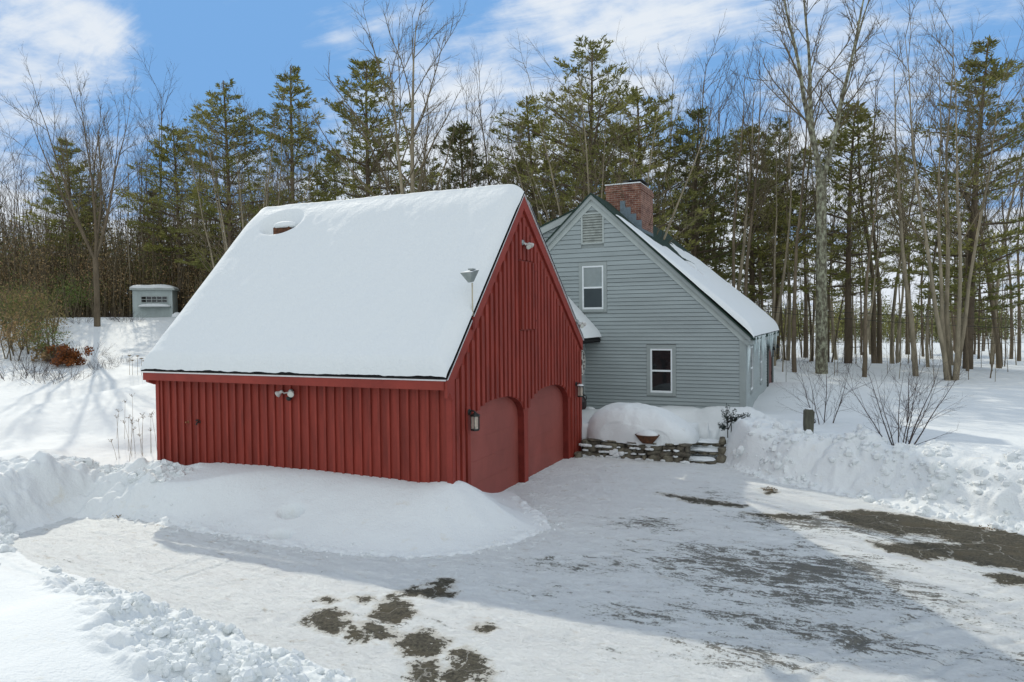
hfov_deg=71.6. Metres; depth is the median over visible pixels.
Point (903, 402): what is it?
bare shrub
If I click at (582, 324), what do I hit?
floodlight
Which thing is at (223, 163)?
bare tree
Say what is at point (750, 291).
pine tree
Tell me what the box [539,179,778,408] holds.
house
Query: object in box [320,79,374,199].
bare tree
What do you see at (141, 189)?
bare tree
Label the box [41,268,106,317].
thicket
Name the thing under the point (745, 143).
bare tree
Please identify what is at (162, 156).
pine tree
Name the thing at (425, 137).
bare tree
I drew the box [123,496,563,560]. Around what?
snow chunks
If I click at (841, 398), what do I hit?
bare shrub
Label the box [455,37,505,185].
bare tree
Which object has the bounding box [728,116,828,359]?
pine tree
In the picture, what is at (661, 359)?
window
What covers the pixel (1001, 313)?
sapling
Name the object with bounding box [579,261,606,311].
window
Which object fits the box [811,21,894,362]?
bare tree
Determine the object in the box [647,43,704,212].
bare tree
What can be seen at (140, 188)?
bare tree
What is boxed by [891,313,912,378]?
sapling
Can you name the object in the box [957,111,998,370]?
bare tree
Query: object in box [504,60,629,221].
bare tree
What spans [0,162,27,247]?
bare tree
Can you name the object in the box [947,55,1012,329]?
bare tree
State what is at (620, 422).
snow mound
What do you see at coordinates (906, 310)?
pine tree
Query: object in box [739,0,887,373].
bare tree
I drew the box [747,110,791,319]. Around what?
bare tree
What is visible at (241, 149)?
bare tree
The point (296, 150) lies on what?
bare tree
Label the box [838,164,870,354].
bare tree
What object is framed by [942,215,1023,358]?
pine tree
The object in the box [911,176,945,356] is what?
bare tree
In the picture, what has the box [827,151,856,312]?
bare tree
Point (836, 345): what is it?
sapling
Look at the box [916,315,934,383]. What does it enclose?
sapling
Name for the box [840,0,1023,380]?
bare tree
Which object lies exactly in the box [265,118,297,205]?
bare tree
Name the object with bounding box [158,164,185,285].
bare tree
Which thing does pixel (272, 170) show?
bare tree
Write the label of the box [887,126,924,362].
bare tree
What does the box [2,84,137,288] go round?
bare tree
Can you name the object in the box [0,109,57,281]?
bare tree
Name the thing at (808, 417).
wooden post
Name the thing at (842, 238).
bare tree
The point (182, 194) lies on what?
bare tree
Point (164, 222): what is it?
bare tree
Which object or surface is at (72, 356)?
leafy bush
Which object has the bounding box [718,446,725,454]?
boulder
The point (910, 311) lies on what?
bare tree
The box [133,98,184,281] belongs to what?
bare tree
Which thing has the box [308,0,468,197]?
bare tree
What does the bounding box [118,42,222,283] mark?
bare tree
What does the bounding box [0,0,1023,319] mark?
sky
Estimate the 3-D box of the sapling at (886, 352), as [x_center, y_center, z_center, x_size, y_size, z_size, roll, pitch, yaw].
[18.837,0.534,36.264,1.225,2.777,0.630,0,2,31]
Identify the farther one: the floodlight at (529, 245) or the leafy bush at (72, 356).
the leafy bush at (72, 356)
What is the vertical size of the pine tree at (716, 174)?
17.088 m
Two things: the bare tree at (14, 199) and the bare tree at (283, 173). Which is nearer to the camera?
the bare tree at (14, 199)
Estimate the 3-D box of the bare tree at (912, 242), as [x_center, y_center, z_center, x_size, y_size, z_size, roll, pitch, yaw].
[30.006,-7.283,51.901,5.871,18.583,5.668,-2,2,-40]
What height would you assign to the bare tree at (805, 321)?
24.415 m
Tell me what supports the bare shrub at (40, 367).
on the snow field
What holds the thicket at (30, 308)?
on the snow field
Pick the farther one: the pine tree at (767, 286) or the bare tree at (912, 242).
the pine tree at (767, 286)
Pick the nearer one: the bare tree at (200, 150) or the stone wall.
the stone wall
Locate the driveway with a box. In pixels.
[8,454,1023,681]
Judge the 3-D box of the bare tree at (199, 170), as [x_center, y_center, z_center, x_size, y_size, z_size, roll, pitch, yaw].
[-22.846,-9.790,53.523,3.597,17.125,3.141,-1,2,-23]
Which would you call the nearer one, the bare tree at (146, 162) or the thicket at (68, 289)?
the thicket at (68, 289)
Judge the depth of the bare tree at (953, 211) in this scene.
56.21 m
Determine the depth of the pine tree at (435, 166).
53.20 m
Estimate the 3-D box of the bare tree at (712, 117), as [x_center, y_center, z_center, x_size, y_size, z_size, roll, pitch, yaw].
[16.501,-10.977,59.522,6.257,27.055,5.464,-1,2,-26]
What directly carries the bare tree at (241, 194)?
on the snow field
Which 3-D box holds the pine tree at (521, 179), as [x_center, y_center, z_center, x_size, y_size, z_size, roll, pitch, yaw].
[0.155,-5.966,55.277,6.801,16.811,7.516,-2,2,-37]
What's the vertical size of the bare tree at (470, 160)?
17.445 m
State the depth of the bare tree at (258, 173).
57.13 m
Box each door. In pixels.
[471,397,518,492]
[528,385,562,476]
[769,349,771,382]
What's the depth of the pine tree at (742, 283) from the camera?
63.56 m
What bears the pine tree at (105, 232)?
on the snow field
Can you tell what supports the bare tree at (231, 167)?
on the snow field
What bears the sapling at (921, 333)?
on the snow field
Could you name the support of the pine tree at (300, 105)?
on the snow field
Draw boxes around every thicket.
[0,279,72,361]
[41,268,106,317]
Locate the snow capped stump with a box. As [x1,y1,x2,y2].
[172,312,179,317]
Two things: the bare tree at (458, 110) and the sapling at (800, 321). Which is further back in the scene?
the bare tree at (458, 110)
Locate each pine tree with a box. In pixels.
[0,206,22,263]
[14,137,105,290]
[55,193,110,260]
[58,193,125,262]
[113,122,226,311]
[119,191,185,267]
[152,78,303,270]
[246,64,341,215]
[288,56,440,200]
[305,148,352,201]
[337,161,389,199]
[393,157,447,192]
[427,119,509,190]
[480,93,578,225]
[485,34,710,233]
[497,159,538,205]
[535,167,575,224]
[552,125,613,214]
[556,134,609,204]
[560,86,728,260]
[648,171,712,256]
[653,106,774,291]
[674,168,737,282]
[680,189,738,279]
[686,122,829,340]
[724,197,784,312]
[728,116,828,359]
[744,181,812,325]
[754,100,934,362]
[792,232,860,345]
[827,216,892,353]
[868,158,937,354]
[879,35,1023,368]
[918,219,983,350]
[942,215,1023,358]
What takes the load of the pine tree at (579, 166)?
on the snow field
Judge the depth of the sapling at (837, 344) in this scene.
34.98 m
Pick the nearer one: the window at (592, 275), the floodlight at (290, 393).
the floodlight at (290, 393)
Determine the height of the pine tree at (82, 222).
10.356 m
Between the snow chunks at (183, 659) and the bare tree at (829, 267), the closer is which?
the snow chunks at (183, 659)
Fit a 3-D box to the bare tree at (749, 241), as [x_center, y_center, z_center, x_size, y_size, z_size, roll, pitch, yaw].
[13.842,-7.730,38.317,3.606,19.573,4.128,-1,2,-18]
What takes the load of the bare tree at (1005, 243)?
on the snow field
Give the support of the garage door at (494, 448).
in the barn
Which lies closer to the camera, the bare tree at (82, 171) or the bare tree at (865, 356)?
the bare tree at (865, 356)
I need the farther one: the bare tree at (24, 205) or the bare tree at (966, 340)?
the bare tree at (24, 205)
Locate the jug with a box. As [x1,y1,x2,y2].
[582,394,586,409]
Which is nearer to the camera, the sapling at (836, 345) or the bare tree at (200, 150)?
the sapling at (836, 345)
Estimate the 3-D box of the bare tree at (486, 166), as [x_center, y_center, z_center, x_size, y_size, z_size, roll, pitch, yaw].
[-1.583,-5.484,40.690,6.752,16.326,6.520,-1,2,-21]
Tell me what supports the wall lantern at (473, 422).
attached to the barn
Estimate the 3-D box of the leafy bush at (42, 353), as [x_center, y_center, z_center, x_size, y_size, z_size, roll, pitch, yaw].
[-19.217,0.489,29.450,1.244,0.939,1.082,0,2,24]
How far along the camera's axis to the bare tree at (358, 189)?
41.45 m
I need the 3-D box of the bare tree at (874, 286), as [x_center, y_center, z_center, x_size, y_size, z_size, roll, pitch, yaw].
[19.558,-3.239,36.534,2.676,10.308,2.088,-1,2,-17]
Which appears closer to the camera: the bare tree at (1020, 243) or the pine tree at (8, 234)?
the pine tree at (8, 234)
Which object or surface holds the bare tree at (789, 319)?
on the snow field
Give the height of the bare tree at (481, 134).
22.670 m
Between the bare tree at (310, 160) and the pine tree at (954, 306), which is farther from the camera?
the pine tree at (954, 306)
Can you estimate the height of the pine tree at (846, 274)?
17.208 m
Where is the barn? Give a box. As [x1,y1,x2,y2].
[140,184,583,492]
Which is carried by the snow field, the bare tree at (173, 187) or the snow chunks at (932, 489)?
the bare tree at (173, 187)
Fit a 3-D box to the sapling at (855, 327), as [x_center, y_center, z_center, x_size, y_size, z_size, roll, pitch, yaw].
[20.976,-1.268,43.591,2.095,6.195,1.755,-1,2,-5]
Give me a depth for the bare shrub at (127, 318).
38.84 m
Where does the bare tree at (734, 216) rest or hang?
on the snow field
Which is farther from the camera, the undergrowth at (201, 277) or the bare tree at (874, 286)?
the undergrowth at (201, 277)
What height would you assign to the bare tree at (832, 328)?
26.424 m
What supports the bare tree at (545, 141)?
on the snow field
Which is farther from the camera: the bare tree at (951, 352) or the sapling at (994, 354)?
the bare tree at (951, 352)
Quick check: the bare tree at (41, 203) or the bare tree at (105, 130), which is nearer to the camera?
the bare tree at (105, 130)
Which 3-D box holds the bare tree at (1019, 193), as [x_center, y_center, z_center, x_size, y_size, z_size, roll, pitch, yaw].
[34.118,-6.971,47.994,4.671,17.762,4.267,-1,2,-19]
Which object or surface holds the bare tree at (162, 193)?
on the snow field
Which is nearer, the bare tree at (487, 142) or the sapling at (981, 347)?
the sapling at (981, 347)
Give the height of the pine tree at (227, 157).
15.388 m
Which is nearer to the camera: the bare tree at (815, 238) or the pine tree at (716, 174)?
the pine tree at (716, 174)
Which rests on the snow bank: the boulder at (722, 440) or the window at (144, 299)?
the boulder at (722, 440)
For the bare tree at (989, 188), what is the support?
on the snow field
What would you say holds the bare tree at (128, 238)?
on the snow field
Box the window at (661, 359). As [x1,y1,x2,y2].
[647,345,675,395]
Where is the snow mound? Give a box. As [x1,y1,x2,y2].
[587,402,699,447]
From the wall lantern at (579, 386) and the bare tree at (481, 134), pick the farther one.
the bare tree at (481, 134)
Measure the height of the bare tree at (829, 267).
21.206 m
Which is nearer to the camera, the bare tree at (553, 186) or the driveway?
the driveway
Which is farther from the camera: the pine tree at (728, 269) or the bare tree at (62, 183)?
the pine tree at (728, 269)
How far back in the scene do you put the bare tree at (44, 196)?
47.55 m
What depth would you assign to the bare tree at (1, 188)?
52.90 m
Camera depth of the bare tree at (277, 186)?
37.34 m
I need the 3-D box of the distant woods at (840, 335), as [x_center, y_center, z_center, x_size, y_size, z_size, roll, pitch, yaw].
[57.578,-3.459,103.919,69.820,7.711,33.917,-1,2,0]
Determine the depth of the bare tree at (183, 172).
53.23 m
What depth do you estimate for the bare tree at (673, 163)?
47.88 m
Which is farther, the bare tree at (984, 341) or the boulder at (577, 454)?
the bare tree at (984, 341)
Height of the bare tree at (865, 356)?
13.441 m
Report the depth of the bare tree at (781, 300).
49.48 m
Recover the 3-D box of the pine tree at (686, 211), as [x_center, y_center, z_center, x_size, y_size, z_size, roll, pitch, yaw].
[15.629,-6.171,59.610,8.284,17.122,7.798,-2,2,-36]
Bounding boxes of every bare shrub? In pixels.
[0,353,54,380]
[2,338,75,377]
[13,365,77,385]
[38,358,101,381]
[63,310,103,323]
[68,337,111,356]
[84,356,120,369]
[102,306,138,320]
[102,349,138,363]
[107,310,145,322]
[774,332,868,423]
[816,341,970,445]
[892,350,921,420]
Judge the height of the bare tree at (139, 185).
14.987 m
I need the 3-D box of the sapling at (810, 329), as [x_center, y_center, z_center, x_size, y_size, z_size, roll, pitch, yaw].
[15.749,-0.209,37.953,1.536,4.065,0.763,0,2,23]
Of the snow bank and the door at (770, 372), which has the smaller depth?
the snow bank
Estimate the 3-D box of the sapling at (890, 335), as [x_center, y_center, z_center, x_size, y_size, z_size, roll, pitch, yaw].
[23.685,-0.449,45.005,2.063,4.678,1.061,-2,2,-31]
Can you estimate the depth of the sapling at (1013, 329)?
44.11 m
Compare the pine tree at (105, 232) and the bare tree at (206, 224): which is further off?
the pine tree at (105, 232)
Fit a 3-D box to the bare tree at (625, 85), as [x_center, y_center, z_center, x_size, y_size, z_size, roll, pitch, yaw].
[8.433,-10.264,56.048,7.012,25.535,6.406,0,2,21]
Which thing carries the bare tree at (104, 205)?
on the snow field
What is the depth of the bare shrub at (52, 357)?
26.50 m
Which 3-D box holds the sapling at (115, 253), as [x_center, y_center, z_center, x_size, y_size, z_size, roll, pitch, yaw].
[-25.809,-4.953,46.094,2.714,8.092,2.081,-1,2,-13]
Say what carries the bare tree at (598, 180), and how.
on the snow field
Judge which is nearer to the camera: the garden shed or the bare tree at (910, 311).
the bare tree at (910, 311)
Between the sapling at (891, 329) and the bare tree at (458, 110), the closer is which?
the sapling at (891, 329)
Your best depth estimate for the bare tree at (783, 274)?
37.87 m
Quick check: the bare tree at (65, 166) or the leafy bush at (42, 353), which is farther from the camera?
the bare tree at (65, 166)
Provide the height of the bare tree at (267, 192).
13.607 m
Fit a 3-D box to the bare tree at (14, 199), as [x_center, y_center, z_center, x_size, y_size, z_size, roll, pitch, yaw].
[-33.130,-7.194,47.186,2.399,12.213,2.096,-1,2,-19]
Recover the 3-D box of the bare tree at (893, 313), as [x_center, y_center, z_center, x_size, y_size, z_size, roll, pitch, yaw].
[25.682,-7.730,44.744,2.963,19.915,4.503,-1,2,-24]
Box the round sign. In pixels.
[582,350,585,374]
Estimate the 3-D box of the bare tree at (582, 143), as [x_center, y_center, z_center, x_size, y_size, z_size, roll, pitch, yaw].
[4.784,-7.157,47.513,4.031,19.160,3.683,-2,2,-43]
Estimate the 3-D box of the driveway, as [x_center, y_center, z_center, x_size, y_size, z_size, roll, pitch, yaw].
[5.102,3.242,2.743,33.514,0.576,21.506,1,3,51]
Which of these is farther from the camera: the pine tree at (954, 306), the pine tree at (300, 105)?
the pine tree at (954, 306)
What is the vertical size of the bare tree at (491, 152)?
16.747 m
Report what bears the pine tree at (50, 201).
on the snow field
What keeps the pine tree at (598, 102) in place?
on the snow field
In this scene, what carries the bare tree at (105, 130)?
on the snow field
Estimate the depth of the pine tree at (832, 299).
59.36 m
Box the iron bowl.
[635,430,659,443]
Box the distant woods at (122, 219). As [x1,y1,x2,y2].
[0,180,301,314]
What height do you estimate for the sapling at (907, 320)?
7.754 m
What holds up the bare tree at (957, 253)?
on the snow field
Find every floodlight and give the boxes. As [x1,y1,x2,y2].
[275,389,293,400]
[460,268,478,329]
[522,240,533,248]
[576,319,585,327]
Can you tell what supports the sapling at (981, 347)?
on the snow field
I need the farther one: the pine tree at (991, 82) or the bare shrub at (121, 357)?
the pine tree at (991, 82)
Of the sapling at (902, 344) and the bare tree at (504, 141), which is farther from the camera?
the bare tree at (504, 141)
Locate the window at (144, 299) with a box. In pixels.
[141,296,166,302]
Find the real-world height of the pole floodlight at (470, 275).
1.145 m
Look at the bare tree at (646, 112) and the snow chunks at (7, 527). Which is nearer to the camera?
the snow chunks at (7, 527)
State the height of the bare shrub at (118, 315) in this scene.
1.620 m
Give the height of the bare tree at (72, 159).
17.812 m
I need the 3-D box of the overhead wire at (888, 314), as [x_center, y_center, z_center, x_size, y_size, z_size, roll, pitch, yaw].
[18.556,-1.710,36.000,21.497,1.502,0.024,0,2,11]
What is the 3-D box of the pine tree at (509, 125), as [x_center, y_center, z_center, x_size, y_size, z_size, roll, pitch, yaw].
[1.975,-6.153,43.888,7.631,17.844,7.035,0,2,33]
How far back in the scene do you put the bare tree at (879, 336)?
45.45 m
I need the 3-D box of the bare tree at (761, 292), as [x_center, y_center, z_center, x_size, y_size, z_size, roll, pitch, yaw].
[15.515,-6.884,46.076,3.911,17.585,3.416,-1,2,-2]
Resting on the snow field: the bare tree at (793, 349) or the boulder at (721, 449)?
the bare tree at (793, 349)
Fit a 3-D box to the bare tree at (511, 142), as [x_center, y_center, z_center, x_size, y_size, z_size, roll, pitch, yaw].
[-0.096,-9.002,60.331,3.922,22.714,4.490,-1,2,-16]
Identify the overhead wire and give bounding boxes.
[763,306,999,318]
[764,311,1023,328]
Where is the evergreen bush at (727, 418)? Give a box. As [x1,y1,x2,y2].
[718,403,750,437]
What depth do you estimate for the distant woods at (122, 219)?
65.34 m
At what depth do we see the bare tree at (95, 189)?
52.98 m
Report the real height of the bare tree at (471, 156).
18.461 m
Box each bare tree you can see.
[0,44,158,326]
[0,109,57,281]
[0,125,43,309]
[0,145,35,274]
[0,151,15,244]
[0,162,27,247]
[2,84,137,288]
[12,153,78,259]
[13,158,38,254]
[20,90,115,272]
[26,96,130,230]
[34,147,50,263]
[38,118,103,306]
[41,104,125,229]
[73,81,124,315]
[73,134,116,275]
[75,101,124,241]
[75,121,121,291]
[83,124,171,280]
[110,117,142,316]
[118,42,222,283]
[124,119,157,310]
[125,144,152,253]
[128,104,165,282]
[130,144,202,244]
[132,85,246,272]
[132,126,193,242]
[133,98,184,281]
[140,175,191,265]
[150,60,343,272]
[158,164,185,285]
[165,134,194,279]
[181,94,235,256]
[187,100,222,258]
[198,151,224,275]
[201,130,233,246]
[204,96,236,219]
[204,143,230,244]
[211,147,282,235]
[214,70,262,221]
[214,100,263,252]
[225,106,299,234]
[234,137,311,222]
[238,102,315,199]
[249,143,294,191]
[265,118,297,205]
[269,106,363,201]
[275,83,320,202]
[300,108,326,199]
[307,122,335,201]
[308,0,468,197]
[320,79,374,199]
[321,138,342,198]
[343,170,379,199]
[348,107,399,195]
[351,92,403,196]
[363,68,431,193]
[365,67,499,193]
[414,80,456,190]
[421,107,550,214]
[421,108,468,190]
[426,66,512,189]
[443,59,481,188]
[443,73,502,187]
[452,124,485,185]
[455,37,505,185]
[466,113,505,185]
[467,22,746,242]
[469,100,516,182]
[473,103,543,190]
[474,128,530,186]
[488,79,588,223]
[497,96,522,186]
[500,110,542,223]
[502,74,586,219]
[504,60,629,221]
[539,116,567,222]
[540,31,679,214]
[556,91,601,200]
[560,64,605,209]
[582,47,644,193]
[604,102,691,228]
[617,36,741,255]
[618,66,676,177]
[643,67,681,178]
[644,83,701,243]
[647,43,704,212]
[660,92,775,273]
[664,106,714,257]
[670,8,741,247]
[675,49,742,245]
[692,38,777,287]
[700,73,739,268]
[701,48,747,265]
[706,17,818,358]
[721,103,780,310]
[722,85,764,234]
[724,31,792,296]
[728,52,793,291]
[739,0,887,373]
[743,53,836,365]
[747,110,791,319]
[759,62,832,357]
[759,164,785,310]
[763,5,817,360]
[763,191,815,357]
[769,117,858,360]
[769,165,800,359]
[777,49,843,359]
[778,74,912,361]
[785,17,858,371]
[795,90,893,359]
[802,142,821,325]
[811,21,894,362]
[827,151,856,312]
[827,160,854,352]
[830,32,898,363]
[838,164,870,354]
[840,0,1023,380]
[843,108,913,376]
[843,206,863,353]
[855,38,925,375]
[862,184,914,365]
[876,141,953,360]
[884,131,937,354]
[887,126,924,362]
[887,166,910,361]
[890,50,959,363]
[892,136,961,358]
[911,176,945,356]
[923,57,977,366]
[924,107,987,364]
[927,186,957,352]
[931,34,1005,368]
[937,155,1016,354]
[940,150,973,260]
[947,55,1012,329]
[950,158,970,318]
[950,160,1023,366]
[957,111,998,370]
[960,99,1001,285]
[961,168,1023,350]
[983,140,1018,358]
[985,68,1023,361]
[985,143,1023,360]
[989,121,1023,237]
[1004,200,1023,279]
[1013,1,1023,172]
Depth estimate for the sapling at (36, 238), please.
48.22 m
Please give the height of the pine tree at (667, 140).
17.997 m
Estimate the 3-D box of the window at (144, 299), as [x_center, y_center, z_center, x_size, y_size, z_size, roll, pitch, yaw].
[-21.748,-2.530,43.174,1.465,0.390,0.034,-1,2,-17]
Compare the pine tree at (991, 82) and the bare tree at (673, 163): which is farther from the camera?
the bare tree at (673, 163)
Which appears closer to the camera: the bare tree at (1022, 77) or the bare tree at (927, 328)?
the bare tree at (927, 328)
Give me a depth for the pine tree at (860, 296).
65.75 m
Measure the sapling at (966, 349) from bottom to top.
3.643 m
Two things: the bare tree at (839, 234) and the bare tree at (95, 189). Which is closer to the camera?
the bare tree at (839, 234)
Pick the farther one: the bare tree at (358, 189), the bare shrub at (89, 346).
the bare tree at (358, 189)
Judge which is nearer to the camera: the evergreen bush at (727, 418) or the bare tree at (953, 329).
the evergreen bush at (727, 418)
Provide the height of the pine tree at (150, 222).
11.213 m
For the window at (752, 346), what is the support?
in the house
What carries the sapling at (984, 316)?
on the snow field
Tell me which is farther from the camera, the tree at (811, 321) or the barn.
the tree at (811, 321)
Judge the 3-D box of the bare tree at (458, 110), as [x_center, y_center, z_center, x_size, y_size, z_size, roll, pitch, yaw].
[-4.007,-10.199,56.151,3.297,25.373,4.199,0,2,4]
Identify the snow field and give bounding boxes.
[0,317,1023,681]
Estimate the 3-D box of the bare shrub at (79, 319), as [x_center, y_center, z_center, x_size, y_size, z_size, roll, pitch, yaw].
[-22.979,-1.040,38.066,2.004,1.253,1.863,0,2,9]
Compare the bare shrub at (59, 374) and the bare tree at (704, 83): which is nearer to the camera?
the bare shrub at (59, 374)
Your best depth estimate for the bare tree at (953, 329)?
63.68 m
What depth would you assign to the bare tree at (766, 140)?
57.32 m
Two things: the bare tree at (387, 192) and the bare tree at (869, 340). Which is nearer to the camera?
the bare tree at (387, 192)
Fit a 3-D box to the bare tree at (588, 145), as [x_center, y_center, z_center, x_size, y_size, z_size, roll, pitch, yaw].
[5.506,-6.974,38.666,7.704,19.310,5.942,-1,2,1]
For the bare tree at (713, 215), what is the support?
on the snow field
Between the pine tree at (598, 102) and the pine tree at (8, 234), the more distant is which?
the pine tree at (8, 234)
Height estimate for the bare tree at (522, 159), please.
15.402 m
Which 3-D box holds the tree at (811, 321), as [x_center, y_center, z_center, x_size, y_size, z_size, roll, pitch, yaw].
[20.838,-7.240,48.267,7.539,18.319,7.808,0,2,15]
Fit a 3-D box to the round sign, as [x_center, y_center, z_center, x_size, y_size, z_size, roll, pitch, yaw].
[2.227,0.690,22.840,0.036,0.840,0.840,0,2,24]
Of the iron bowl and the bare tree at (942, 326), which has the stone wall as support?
the iron bowl
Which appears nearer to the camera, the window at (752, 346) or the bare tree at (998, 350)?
the window at (752, 346)
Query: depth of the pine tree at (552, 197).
52.90 m
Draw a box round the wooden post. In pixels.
[803,408,815,431]
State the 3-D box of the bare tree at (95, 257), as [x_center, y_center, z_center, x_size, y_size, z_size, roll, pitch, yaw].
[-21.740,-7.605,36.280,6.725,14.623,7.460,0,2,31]
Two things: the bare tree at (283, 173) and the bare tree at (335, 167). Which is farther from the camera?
the bare tree at (283, 173)
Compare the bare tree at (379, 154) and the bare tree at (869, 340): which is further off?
the bare tree at (869, 340)
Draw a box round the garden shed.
[129,284,179,317]
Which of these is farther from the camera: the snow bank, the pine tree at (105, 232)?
the pine tree at (105, 232)
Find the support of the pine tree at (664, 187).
on the snow field
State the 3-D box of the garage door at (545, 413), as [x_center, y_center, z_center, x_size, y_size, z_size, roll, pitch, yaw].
[0.785,2.083,17.362,0.003,2.110,2.760,0,2,24]
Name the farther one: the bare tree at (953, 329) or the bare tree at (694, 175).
the bare tree at (953, 329)
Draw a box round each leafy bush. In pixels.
[28,342,59,361]
[46,343,93,366]
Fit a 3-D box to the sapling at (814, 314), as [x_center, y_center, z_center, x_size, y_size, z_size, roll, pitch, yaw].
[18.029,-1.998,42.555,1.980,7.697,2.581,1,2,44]
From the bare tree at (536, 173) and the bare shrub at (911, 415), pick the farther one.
the bare tree at (536, 173)
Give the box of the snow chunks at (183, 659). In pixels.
[0,563,355,681]
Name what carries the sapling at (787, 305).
on the snow field
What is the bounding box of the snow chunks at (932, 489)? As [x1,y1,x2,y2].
[732,421,1023,535]
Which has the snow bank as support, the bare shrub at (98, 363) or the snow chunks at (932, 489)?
the snow chunks at (932, 489)
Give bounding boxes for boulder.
[574,451,582,457]
[717,454,726,462]
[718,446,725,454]
[719,436,725,444]
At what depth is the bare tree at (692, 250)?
42.61 m
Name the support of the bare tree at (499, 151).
on the snow field
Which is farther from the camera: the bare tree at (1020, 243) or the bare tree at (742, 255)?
the bare tree at (1020, 243)
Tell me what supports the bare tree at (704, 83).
on the snow field
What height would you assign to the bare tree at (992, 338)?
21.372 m
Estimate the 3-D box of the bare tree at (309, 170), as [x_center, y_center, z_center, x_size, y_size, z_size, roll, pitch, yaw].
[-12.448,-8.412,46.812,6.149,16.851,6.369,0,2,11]
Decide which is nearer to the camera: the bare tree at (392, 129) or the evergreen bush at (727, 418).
the evergreen bush at (727, 418)
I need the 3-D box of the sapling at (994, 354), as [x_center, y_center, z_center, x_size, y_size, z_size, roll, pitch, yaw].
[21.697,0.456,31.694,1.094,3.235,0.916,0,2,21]
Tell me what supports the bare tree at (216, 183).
on the snow field
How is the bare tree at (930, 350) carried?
on the snow field
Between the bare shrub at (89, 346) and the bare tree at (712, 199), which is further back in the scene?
the bare tree at (712, 199)
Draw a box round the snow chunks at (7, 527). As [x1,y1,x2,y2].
[0,456,192,552]
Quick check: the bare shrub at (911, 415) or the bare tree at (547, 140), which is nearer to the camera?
the bare shrub at (911, 415)
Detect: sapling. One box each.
[5,205,55,280]
[104,213,134,316]
[757,223,802,371]
[796,295,808,349]
[796,307,815,351]
[797,256,815,361]
[826,300,849,375]
[827,309,846,371]
[843,279,861,362]
[854,297,879,362]
[876,298,898,354]
[880,304,896,363]
[883,328,890,372]
[890,268,925,362]
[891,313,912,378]
[912,281,935,363]
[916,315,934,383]
[961,316,976,379]
[963,245,993,370]
[976,317,983,366]
[985,252,1023,377]
[988,306,1008,371]
[989,321,1008,381]
[996,273,1023,364]
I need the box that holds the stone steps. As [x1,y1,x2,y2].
[689,439,723,463]
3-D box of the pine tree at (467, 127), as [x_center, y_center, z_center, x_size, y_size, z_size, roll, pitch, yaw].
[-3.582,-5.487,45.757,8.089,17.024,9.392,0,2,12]
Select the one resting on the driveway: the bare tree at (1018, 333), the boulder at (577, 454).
the boulder at (577, 454)
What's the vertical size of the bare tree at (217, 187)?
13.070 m
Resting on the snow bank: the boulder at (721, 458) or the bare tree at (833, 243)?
the boulder at (721, 458)
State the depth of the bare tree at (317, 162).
48.18 m
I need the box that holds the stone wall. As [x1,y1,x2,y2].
[579,438,691,463]
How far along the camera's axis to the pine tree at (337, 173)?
54.74 m
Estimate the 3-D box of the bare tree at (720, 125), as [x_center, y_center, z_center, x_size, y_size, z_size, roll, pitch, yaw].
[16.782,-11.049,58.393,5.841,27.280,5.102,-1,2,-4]
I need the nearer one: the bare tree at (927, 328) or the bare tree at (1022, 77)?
the bare tree at (927, 328)
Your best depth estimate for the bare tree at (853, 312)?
68.30 m
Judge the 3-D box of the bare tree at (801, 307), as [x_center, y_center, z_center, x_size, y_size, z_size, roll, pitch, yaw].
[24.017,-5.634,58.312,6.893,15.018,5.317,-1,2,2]
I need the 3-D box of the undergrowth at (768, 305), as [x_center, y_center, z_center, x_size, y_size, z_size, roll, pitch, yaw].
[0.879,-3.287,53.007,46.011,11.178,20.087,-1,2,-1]
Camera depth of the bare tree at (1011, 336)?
50.20 m
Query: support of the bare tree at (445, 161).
on the snow field
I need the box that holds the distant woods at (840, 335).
[757,291,1023,342]
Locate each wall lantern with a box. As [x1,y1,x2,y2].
[466,406,479,431]
[574,380,583,397]
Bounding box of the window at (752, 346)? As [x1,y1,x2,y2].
[750,345,753,393]
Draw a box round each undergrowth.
[0,186,252,316]
[166,231,239,311]
[711,244,791,360]
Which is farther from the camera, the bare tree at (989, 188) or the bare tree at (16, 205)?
the bare tree at (989, 188)
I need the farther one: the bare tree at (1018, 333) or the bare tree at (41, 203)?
the bare tree at (41, 203)
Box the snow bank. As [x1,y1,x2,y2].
[0,417,1023,681]
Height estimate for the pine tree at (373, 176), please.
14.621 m
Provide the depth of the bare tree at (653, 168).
40.63 m
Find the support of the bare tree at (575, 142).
on the snow field
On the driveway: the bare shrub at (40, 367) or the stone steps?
the stone steps
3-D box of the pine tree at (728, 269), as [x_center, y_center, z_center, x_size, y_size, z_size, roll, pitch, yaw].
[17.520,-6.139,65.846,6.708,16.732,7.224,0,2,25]
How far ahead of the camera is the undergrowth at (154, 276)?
46.48 m
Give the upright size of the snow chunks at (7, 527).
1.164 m
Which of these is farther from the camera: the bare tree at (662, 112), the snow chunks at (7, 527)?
the bare tree at (662, 112)
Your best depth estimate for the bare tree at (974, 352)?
59.34 m
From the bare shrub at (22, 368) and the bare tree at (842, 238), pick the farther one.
the bare tree at (842, 238)
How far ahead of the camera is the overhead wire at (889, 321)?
35.92 m

